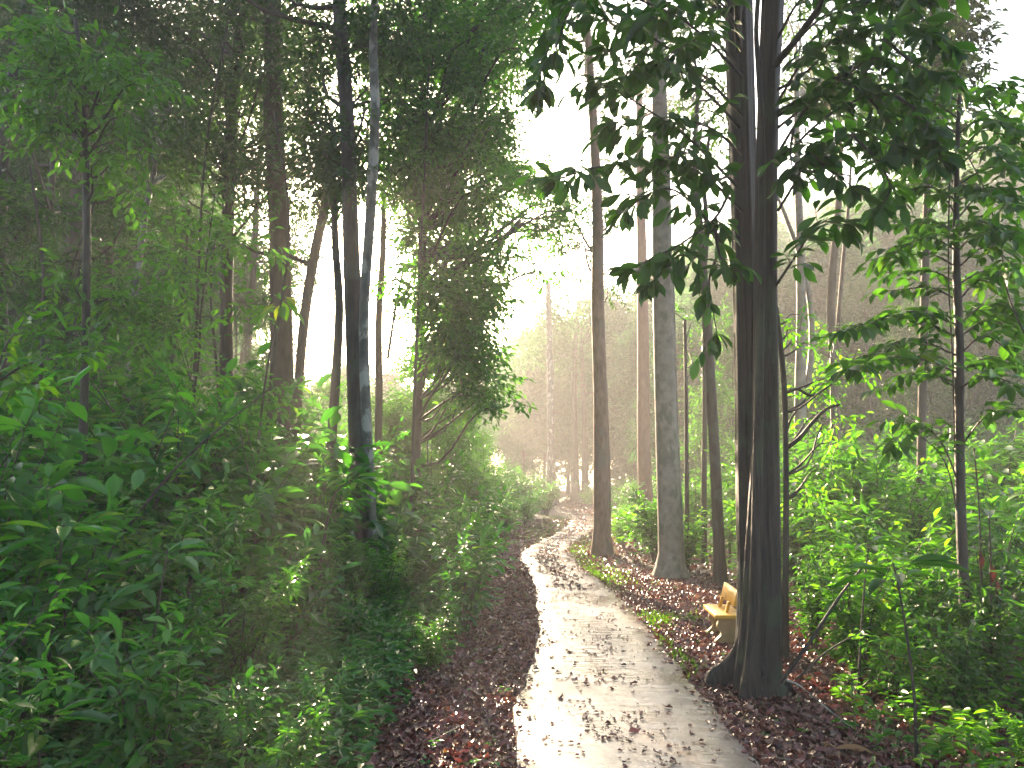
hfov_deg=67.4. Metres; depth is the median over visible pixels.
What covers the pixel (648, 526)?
green shrub
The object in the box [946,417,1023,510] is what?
bright leaved shrub
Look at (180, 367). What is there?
forest sapling
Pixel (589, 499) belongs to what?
bright leaved shrub
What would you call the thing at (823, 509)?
bright leaved shrub
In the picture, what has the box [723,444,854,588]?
bright leaved shrub
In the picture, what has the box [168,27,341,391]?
tall forest tree
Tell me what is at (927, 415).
forest sapling
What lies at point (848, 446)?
green shrub
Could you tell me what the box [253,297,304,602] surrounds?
leaved seedling
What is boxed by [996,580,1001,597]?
dead leaf
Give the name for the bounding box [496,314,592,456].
distant tree
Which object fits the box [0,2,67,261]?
tall forest tree
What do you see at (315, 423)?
green shrub
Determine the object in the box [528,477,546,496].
leaved shrub
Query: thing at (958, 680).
green shrub
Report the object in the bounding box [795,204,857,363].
distant tree
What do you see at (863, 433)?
green shrub
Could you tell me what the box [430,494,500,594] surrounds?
leaved shrub
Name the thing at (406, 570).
leaved shrub
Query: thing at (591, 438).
distant tree
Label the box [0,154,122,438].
forest sapling
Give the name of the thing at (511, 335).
distant tree
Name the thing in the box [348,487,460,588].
broad leaved shrub
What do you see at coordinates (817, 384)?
forest sapling
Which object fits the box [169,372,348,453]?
broad leaved shrub
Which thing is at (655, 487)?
bright leaved shrub
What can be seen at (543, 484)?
green shrub
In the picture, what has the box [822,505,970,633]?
bright leaved shrub
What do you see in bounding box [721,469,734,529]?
green shrub
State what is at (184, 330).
forest sapling
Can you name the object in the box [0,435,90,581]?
broad leaved shrub
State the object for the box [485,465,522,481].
leaved shrub
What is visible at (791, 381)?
forest sapling
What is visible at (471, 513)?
broad leaved shrub
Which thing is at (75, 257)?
bare sapling
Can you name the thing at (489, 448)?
distant tree
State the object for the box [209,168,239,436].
bare sapling
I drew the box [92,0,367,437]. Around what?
dark trunk tree
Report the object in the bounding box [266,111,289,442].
bare sapling
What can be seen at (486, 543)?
broad leaved shrub
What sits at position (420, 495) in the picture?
broad leaved shrub
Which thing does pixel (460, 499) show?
leaved shrub
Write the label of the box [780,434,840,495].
green shrub
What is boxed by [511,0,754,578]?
grey trunk tree
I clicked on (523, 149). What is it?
red trunk tree
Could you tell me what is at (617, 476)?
green shrub
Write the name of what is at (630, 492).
green shrub
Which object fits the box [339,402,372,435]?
understorey tree
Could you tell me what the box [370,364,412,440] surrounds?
distant tree
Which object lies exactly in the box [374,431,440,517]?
broad leaved shrub
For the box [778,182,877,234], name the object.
distant tree
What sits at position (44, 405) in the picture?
broad leaved shrub
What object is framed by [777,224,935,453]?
distant tree
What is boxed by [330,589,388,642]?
broad leaved shrub
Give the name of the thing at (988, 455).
bright leaved shrub
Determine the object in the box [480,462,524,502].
leaved shrub
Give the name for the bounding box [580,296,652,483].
distant tree
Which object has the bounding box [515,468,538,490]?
green shrub
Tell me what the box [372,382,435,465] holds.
forest sapling
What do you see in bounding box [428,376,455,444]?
distant tree
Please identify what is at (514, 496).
green shrub
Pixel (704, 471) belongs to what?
slender tree
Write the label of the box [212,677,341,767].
leaved shrub
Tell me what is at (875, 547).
leaved seedling
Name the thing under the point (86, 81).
slender tree
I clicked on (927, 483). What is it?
bright leaved shrub
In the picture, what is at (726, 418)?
distant tree
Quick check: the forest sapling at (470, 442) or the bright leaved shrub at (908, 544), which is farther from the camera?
the forest sapling at (470, 442)
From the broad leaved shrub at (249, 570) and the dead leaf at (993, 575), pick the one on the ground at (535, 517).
the broad leaved shrub at (249, 570)
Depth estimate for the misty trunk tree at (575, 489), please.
55.31 m
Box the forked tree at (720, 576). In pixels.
[663,2,756,585]
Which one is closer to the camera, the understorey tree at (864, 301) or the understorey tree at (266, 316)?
the understorey tree at (266, 316)
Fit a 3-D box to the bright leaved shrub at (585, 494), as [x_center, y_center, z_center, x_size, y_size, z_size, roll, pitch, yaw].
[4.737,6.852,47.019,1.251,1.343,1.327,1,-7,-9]
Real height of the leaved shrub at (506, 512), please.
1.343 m
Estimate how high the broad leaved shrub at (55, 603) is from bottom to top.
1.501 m
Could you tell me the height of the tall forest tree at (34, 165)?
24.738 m
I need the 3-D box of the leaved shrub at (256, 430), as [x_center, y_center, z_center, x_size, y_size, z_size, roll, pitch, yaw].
[-4.521,1.483,9.829,2.051,2.933,2.277,6,-9,-38]
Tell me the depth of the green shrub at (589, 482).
49.57 m
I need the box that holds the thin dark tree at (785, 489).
[778,303,880,662]
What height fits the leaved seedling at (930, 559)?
1.328 m
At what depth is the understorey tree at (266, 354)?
22.54 m
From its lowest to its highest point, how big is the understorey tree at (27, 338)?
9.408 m
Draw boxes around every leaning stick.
[122,384,276,536]
[776,568,861,686]
[786,679,851,727]
[796,624,877,679]
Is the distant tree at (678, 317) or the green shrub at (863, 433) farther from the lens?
the distant tree at (678, 317)
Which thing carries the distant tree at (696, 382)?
on the ground at (535, 517)
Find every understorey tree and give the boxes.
[0,0,221,444]
[7,128,95,391]
[7,259,34,328]
[11,316,68,405]
[26,246,185,391]
[32,109,237,393]
[93,234,153,386]
[165,282,235,405]
[184,246,269,406]
[234,288,329,449]
[234,336,320,434]
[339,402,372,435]
[688,302,781,486]
[815,262,937,447]
[844,295,929,439]
[867,290,980,455]
[952,336,1023,462]
[974,286,1023,448]
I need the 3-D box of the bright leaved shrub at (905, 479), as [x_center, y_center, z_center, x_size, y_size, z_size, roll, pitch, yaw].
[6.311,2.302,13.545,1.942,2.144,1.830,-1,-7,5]
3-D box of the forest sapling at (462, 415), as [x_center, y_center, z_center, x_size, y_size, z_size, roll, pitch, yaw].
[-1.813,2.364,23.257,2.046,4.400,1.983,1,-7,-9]
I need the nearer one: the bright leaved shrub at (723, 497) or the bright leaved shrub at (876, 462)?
the bright leaved shrub at (876, 462)
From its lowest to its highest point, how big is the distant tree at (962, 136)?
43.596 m
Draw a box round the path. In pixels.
[512,496,762,767]
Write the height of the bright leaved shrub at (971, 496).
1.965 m
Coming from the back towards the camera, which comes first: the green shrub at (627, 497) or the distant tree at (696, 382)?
the distant tree at (696, 382)
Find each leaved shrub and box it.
[0,349,117,470]
[0,349,194,512]
[0,365,151,620]
[0,393,104,618]
[0,409,228,643]
[0,411,225,592]
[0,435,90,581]
[0,463,207,741]
[0,515,150,767]
[0,554,106,764]
[0,629,84,767]
[1,364,136,422]
[3,412,77,463]
[22,351,184,503]
[28,381,140,494]
[35,304,281,601]
[35,377,240,638]
[37,603,255,767]
[63,559,255,746]
[88,391,263,595]
[90,487,257,673]
[102,363,222,453]
[116,462,272,636]
[138,474,336,635]
[146,374,342,603]
[165,435,300,592]
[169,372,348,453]
[174,652,302,767]
[190,374,337,556]
[200,538,310,702]
[205,413,337,477]
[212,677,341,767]
[220,440,373,601]
[231,522,361,654]
[239,438,311,486]
[252,412,422,587]
[284,419,422,577]
[291,651,353,720]
[299,416,410,550]
[304,423,347,466]
[308,537,385,610]
[313,457,425,539]
[320,420,405,513]
[329,495,447,568]
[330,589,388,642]
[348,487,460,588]
[348,528,411,606]
[354,654,392,696]
[373,445,467,568]
[373,550,418,599]
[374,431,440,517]
[378,477,433,554]
[384,453,476,530]
[401,606,460,674]
[422,519,516,617]
[423,525,515,629]
[425,584,480,646]
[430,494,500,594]
[431,490,473,543]
[437,481,524,575]
[438,498,501,566]
[450,500,495,552]
[452,506,478,543]
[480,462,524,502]
[483,480,517,523]
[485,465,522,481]
[490,492,522,533]
[513,490,540,524]
[517,489,545,520]
[526,474,566,515]
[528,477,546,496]
[577,485,592,503]
[580,484,592,505]
[609,490,656,554]
[611,477,625,493]
[611,477,637,491]
[611,502,632,527]
[611,507,639,547]
[615,497,653,540]
[652,483,656,496]
[654,507,711,568]
[705,417,836,562]
[707,474,731,524]
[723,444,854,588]
[780,444,947,601]
[781,477,895,592]
[791,439,866,501]
[803,537,929,677]
[804,484,919,615]
[811,420,914,536]
[818,491,917,585]
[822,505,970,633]
[827,456,954,569]
[834,439,948,482]
[844,533,977,660]
[846,459,914,533]
[849,610,939,699]
[866,456,953,552]
[867,525,957,613]
[888,460,1018,594]
[889,470,1000,537]
[899,434,1023,511]
[917,515,1020,604]
[926,423,1008,493]
[926,424,1020,486]
[932,448,1023,579]
[945,491,1017,574]
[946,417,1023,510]
[947,524,1023,619]
[978,425,1023,495]
[979,441,1023,501]
[987,701,1023,762]
[992,498,1023,525]
[1001,462,1023,523]
[1011,455,1023,490]
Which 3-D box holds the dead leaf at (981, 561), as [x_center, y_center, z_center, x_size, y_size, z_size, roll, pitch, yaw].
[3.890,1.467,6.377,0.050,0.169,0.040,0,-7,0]
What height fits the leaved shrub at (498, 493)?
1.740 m
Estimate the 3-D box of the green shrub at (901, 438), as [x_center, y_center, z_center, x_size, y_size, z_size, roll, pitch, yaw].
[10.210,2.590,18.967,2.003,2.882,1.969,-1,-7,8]
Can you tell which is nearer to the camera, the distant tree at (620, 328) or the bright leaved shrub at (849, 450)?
the bright leaved shrub at (849, 450)
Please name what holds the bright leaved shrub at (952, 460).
on the ground at (535, 517)
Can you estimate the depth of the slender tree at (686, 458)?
15.03 m
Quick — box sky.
[136,0,1023,480]
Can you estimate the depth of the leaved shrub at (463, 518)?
15.41 m
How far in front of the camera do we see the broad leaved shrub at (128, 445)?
7.71 m
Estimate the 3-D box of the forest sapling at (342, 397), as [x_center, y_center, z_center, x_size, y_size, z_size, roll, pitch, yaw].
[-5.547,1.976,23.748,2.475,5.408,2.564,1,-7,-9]
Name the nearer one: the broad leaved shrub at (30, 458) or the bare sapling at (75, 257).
the broad leaved shrub at (30, 458)
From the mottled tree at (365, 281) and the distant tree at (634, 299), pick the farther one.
the distant tree at (634, 299)
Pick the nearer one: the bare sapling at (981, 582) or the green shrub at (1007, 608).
the green shrub at (1007, 608)
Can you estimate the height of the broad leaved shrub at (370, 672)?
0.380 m
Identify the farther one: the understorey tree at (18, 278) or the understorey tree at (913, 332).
the understorey tree at (18, 278)
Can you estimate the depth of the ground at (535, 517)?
6.38 m
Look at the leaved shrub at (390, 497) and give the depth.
14.93 m
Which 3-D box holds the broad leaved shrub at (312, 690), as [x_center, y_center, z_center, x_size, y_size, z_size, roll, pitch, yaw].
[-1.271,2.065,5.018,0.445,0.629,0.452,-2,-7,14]
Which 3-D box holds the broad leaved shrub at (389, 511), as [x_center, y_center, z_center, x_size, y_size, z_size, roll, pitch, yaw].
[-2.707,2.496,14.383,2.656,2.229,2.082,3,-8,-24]
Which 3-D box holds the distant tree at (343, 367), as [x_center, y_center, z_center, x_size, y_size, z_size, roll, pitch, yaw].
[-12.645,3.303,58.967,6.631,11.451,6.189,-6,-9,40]
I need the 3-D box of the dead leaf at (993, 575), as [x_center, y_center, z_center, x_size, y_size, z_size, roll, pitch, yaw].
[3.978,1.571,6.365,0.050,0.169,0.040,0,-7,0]
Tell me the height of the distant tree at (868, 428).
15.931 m
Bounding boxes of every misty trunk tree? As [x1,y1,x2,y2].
[553,276,636,501]
[567,283,635,502]
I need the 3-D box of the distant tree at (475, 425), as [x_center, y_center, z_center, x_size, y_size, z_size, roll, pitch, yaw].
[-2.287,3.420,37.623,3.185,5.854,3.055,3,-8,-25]
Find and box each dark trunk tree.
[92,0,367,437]
[140,0,452,589]
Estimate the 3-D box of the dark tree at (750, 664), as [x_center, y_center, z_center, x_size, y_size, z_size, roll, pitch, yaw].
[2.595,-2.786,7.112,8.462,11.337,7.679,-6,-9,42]
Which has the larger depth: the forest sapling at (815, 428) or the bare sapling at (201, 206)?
the forest sapling at (815, 428)
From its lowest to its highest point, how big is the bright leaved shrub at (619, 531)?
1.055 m
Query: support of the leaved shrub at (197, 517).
on the ground at (535, 517)
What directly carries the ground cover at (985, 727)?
on the ground at (535, 517)
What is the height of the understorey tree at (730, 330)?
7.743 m
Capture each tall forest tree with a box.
[0,0,93,241]
[0,0,199,345]
[0,0,224,384]
[0,0,263,401]
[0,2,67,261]
[0,4,113,250]
[14,46,186,328]
[90,44,249,350]
[152,0,300,448]
[161,1,343,405]
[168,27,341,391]
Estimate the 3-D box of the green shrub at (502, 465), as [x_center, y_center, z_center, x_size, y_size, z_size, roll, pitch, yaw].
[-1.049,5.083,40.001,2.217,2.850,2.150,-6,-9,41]
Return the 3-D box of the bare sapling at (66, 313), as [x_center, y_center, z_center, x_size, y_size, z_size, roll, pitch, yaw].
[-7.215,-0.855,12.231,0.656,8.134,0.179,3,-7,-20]
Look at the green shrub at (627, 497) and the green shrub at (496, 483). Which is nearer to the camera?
the green shrub at (627, 497)
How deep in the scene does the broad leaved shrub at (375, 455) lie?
13.40 m
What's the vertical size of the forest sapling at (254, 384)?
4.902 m
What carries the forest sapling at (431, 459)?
on the ground at (535, 517)
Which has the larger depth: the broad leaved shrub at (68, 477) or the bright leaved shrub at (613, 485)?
the bright leaved shrub at (613, 485)
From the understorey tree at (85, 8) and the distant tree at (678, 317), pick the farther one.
the distant tree at (678, 317)
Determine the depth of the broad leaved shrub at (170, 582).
5.90 m
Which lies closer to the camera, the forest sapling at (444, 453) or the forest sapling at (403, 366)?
the forest sapling at (403, 366)
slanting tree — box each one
[242,71,393,450]
[280,120,368,459]
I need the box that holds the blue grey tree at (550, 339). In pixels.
[507,271,591,505]
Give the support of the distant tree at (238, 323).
on the ground at (535, 517)
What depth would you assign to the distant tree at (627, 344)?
44.90 m
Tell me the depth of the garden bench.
8.24 m
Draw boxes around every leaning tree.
[0,0,33,434]
[753,0,877,471]
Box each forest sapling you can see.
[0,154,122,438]
[0,187,70,453]
[7,259,121,417]
[77,165,311,532]
[91,271,214,447]
[104,329,211,447]
[138,316,214,406]
[235,361,294,421]
[303,364,347,447]
[347,380,423,478]
[371,396,432,476]
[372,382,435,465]
[372,384,459,490]
[374,340,467,463]
[382,419,410,460]
[384,401,430,478]
[385,330,486,508]
[398,408,437,470]
[405,373,469,509]
[424,415,472,507]
[425,400,482,512]
[428,423,480,515]
[433,426,481,506]
[459,418,484,488]
[468,422,508,493]
[678,370,734,536]
[726,386,793,470]
[778,368,842,463]
[779,348,855,461]
[806,410,828,445]
[889,399,953,438]
[967,410,1013,469]
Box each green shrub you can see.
[251,403,340,443]
[317,409,347,441]
[448,455,487,498]
[452,465,500,519]
[471,450,499,488]
[485,455,513,475]
[488,470,509,498]
[490,469,520,510]
[495,464,524,494]
[499,476,531,521]
[511,471,544,510]
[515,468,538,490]
[518,478,534,502]
[528,466,556,485]
[533,477,556,513]
[575,477,592,501]
[610,466,623,484]
[611,476,648,511]
[611,490,619,511]
[612,490,624,512]
[620,476,637,497]
[622,484,637,509]
[627,461,651,480]
[627,483,689,562]
[652,460,712,541]
[707,460,732,528]
[707,496,735,562]
[709,463,735,534]
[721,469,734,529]
[725,506,782,578]
[780,428,890,570]
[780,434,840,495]
[789,533,843,651]
[799,416,934,525]
[814,418,878,466]
[841,430,904,477]
[863,423,916,468]
[873,433,965,472]
[887,427,982,500]
[888,444,953,472]
[895,598,997,730]
[904,418,995,466]
[922,553,1023,702]
[924,475,1023,647]
[926,432,1023,518]
[951,492,1023,630]
[966,414,1023,474]
[996,594,1023,645]
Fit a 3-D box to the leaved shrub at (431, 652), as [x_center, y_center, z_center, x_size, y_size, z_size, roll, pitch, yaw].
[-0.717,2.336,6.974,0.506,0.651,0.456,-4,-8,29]
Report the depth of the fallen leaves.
7.10 m
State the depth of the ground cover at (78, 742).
5.77 m
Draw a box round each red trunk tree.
[381,0,546,489]
[576,50,706,525]
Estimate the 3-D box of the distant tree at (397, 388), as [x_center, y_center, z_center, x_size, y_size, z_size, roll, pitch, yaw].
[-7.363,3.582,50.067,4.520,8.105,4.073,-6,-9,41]
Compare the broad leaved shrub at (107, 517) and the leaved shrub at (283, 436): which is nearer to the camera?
the broad leaved shrub at (107, 517)
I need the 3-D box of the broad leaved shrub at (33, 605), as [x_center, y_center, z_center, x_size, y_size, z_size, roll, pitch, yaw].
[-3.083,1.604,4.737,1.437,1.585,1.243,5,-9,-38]
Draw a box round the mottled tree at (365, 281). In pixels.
[359,0,379,590]
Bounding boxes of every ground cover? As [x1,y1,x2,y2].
[0,527,506,767]
[381,555,1009,767]
[692,536,1023,767]
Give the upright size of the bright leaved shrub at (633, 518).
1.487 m
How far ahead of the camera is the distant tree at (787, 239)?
81.50 m
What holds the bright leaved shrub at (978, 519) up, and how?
on the ground at (535, 517)
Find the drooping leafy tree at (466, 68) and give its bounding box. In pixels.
[347,0,591,547]
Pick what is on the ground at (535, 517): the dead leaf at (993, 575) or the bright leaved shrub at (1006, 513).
the bright leaved shrub at (1006, 513)
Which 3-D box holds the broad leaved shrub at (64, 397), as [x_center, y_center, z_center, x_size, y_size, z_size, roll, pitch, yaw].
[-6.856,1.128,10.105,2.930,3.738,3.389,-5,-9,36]
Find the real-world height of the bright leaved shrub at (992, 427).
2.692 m
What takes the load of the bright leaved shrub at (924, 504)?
on the ground at (535, 517)
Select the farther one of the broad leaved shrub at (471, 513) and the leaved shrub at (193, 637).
the broad leaved shrub at (471, 513)
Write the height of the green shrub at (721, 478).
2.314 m
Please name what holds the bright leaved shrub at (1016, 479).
on the ground at (535, 517)
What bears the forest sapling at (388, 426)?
on the ground at (535, 517)
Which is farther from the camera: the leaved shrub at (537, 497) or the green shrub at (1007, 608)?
the leaved shrub at (537, 497)
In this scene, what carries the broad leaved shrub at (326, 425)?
on the ground at (535, 517)
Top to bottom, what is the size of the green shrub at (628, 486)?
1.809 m
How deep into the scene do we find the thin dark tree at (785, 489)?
7.72 m
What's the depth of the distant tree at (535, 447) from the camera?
65.23 m
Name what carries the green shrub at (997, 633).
on the ground at (535, 517)
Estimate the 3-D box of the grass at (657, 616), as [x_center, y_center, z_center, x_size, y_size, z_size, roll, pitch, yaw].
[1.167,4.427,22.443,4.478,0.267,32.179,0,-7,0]
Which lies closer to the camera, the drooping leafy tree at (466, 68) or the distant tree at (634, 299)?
the drooping leafy tree at (466, 68)
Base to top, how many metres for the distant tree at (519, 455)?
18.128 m
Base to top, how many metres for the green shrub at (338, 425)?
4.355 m
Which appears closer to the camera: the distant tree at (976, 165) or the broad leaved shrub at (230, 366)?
the broad leaved shrub at (230, 366)
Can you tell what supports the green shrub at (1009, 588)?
on the ground at (535, 517)
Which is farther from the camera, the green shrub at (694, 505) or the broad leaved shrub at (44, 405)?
the green shrub at (694, 505)
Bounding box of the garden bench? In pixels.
[703,582,736,642]
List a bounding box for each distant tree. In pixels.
[95,168,269,406]
[148,212,269,409]
[211,194,269,371]
[217,171,266,338]
[235,225,268,368]
[304,374,330,428]
[315,355,373,438]
[330,356,374,395]
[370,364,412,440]
[382,377,411,437]
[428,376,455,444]
[436,401,494,468]
[470,397,495,465]
[475,371,497,464]
[480,347,530,470]
[487,351,559,474]
[492,349,536,476]
[494,323,542,473]
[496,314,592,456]
[498,334,559,479]
[508,330,591,485]
[509,327,588,474]
[536,302,592,494]
[577,349,637,486]
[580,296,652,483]
[581,308,655,478]
[606,313,654,462]
[618,236,728,465]
[622,321,731,499]
[636,227,734,460]
[651,303,720,477]
[685,216,795,426]
[718,215,793,239]
[718,344,791,449]
[723,240,859,441]
[726,210,794,443]
[777,181,832,235]
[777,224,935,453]
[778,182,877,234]
[780,213,794,454]
[788,176,965,444]
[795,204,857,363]
[825,350,941,464]
[836,190,1006,426]
[874,109,1001,189]
[880,201,1023,460]
[894,169,986,432]
[909,112,973,204]
[919,101,1023,434]
[966,215,1023,458]
[990,101,1023,122]
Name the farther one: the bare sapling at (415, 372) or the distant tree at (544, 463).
the distant tree at (544, 463)
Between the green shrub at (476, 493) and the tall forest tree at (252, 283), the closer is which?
the green shrub at (476, 493)
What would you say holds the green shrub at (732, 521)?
on the ground at (535, 517)
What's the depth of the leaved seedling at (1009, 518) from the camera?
6.67 m
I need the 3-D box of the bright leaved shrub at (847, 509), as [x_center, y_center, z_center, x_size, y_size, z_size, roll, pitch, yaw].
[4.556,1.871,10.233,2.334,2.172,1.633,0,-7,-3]
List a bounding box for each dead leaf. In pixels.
[836,744,871,753]
[979,551,984,569]
[990,564,995,582]
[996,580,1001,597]
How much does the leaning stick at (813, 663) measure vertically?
0.375 m
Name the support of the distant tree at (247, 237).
on the ground at (535, 517)
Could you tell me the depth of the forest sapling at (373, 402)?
19.24 m
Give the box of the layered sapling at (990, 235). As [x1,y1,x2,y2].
[809,76,1023,692]
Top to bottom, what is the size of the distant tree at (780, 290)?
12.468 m
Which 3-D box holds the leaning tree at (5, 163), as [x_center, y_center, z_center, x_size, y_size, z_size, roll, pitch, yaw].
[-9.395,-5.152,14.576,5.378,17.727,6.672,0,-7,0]
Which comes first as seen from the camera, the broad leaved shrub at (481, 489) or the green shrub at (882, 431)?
the broad leaved shrub at (481, 489)
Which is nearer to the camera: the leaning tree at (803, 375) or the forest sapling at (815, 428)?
the leaning tree at (803, 375)
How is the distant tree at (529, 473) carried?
on the ground at (535, 517)
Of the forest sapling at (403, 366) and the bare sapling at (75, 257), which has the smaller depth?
the bare sapling at (75, 257)
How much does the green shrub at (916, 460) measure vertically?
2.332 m
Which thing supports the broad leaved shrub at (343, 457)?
on the ground at (535, 517)
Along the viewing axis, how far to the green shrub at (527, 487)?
40.43 m
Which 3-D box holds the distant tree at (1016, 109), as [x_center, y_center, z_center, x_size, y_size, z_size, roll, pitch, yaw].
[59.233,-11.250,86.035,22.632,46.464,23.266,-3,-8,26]
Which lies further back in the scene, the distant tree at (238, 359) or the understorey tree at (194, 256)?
the distant tree at (238, 359)
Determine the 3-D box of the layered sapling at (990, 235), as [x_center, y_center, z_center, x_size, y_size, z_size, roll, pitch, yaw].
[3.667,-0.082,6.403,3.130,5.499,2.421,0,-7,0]
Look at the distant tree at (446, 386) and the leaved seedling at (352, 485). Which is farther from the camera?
the distant tree at (446, 386)
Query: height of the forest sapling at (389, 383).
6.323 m
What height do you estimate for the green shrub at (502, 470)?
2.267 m
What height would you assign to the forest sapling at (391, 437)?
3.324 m
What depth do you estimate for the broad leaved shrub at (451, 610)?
8.02 m
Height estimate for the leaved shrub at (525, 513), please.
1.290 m
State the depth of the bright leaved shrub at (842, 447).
14.75 m
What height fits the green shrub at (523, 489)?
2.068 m
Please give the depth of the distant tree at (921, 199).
48.58 m
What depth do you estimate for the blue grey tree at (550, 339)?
49.31 m
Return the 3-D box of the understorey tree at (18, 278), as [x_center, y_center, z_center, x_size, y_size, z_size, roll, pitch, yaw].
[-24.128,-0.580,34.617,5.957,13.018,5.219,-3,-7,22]
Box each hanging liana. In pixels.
[948,183,955,447]
[967,156,1023,332]
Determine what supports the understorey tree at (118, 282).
on the ground at (535, 517)
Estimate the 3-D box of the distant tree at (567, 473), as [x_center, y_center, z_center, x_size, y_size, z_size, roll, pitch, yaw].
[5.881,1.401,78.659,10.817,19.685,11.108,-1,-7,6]
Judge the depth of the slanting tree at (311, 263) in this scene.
15.23 m
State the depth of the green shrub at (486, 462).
30.07 m
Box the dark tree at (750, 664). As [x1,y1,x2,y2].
[514,0,989,703]
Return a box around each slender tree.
[0,0,196,514]
[359,148,426,469]
[651,303,721,569]
[686,294,732,564]
[791,10,912,455]
[806,319,856,463]
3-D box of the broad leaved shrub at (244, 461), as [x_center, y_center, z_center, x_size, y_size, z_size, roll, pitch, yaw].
[-3.187,1.336,8.857,2.214,2.824,2.561,2,-7,-19]
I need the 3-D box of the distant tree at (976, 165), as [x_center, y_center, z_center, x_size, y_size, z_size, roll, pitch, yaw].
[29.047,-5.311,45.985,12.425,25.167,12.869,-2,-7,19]
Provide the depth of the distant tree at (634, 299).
60.34 m
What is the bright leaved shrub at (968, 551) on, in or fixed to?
on the ground at (535, 517)
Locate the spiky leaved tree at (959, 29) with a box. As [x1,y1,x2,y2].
[849,0,1009,552]
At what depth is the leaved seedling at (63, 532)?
4.85 m
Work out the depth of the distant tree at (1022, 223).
39.39 m
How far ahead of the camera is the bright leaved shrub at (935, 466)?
12.48 m
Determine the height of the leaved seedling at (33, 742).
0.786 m
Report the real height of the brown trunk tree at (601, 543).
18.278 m
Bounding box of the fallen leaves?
[347,505,1022,767]
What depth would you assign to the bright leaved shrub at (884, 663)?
6.00 m
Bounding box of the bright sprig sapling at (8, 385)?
[0,303,113,412]
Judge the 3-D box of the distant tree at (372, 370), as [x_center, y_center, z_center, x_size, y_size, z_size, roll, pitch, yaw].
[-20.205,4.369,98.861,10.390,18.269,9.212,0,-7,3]
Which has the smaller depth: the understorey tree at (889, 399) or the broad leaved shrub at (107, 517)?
the broad leaved shrub at (107, 517)
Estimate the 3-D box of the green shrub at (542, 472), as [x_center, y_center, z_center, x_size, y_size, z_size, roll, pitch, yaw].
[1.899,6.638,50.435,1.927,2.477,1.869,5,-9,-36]
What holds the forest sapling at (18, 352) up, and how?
on the ground at (535, 517)
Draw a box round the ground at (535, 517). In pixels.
[15,481,1022,767]
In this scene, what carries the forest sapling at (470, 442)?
on the ground at (535, 517)
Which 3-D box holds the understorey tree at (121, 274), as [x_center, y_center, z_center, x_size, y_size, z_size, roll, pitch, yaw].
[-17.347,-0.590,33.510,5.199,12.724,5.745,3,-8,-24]
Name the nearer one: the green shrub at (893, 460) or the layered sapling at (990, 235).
the layered sapling at (990, 235)
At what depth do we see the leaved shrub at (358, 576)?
9.04 m
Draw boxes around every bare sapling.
[29,165,44,438]
[45,88,82,426]
[66,200,96,416]
[163,210,189,407]
[192,20,228,425]
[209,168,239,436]
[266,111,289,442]
[409,66,429,554]
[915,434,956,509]
[973,448,982,655]
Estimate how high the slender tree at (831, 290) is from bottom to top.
13.754 m
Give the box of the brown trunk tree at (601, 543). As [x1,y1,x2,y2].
[548,1,636,557]
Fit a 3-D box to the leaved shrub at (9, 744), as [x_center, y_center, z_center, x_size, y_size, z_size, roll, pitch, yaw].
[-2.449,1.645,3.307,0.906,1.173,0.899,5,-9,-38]
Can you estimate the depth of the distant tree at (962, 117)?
94.92 m
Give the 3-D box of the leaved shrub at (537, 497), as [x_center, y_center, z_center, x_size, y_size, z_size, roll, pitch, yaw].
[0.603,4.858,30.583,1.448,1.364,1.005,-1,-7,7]
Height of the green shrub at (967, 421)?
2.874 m
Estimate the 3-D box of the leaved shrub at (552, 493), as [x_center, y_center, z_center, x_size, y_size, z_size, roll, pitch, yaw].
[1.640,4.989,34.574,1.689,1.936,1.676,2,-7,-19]
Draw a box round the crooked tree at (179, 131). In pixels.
[88,46,225,400]
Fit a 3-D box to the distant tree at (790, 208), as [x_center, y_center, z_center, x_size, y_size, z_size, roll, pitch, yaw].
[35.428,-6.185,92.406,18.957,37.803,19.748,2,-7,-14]
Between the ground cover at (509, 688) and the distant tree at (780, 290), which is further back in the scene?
the distant tree at (780, 290)
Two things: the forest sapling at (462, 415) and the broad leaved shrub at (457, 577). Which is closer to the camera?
the broad leaved shrub at (457, 577)
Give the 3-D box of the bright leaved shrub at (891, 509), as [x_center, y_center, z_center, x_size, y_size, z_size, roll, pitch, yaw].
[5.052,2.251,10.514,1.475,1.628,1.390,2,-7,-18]
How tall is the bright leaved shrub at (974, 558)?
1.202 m
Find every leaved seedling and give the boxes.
[0,520,118,759]
[0,697,114,767]
[111,542,221,680]
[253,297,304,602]
[315,472,382,614]
[827,553,972,765]
[837,536,898,694]
[951,505,1023,648]
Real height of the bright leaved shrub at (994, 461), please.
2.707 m
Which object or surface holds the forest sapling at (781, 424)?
on the ground at (535, 517)
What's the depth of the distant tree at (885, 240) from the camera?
34.68 m
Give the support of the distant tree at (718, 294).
on the ground at (535, 517)
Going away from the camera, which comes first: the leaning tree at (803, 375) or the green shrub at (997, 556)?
the green shrub at (997, 556)
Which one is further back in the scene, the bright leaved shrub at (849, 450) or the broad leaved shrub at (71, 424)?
the bright leaved shrub at (849, 450)
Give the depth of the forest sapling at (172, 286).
10.23 m
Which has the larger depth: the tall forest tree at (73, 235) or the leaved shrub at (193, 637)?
the tall forest tree at (73, 235)
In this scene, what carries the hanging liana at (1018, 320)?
hanging from the layered sapling at (990, 235)
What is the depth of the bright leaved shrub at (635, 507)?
20.52 m
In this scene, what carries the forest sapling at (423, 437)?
on the ground at (535, 517)
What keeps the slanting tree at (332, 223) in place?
on the ground at (535, 517)
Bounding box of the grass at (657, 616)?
[499,512,710,687]
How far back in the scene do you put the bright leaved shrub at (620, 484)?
42.64 m
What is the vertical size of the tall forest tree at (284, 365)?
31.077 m
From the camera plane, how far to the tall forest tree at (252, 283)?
28.08 m

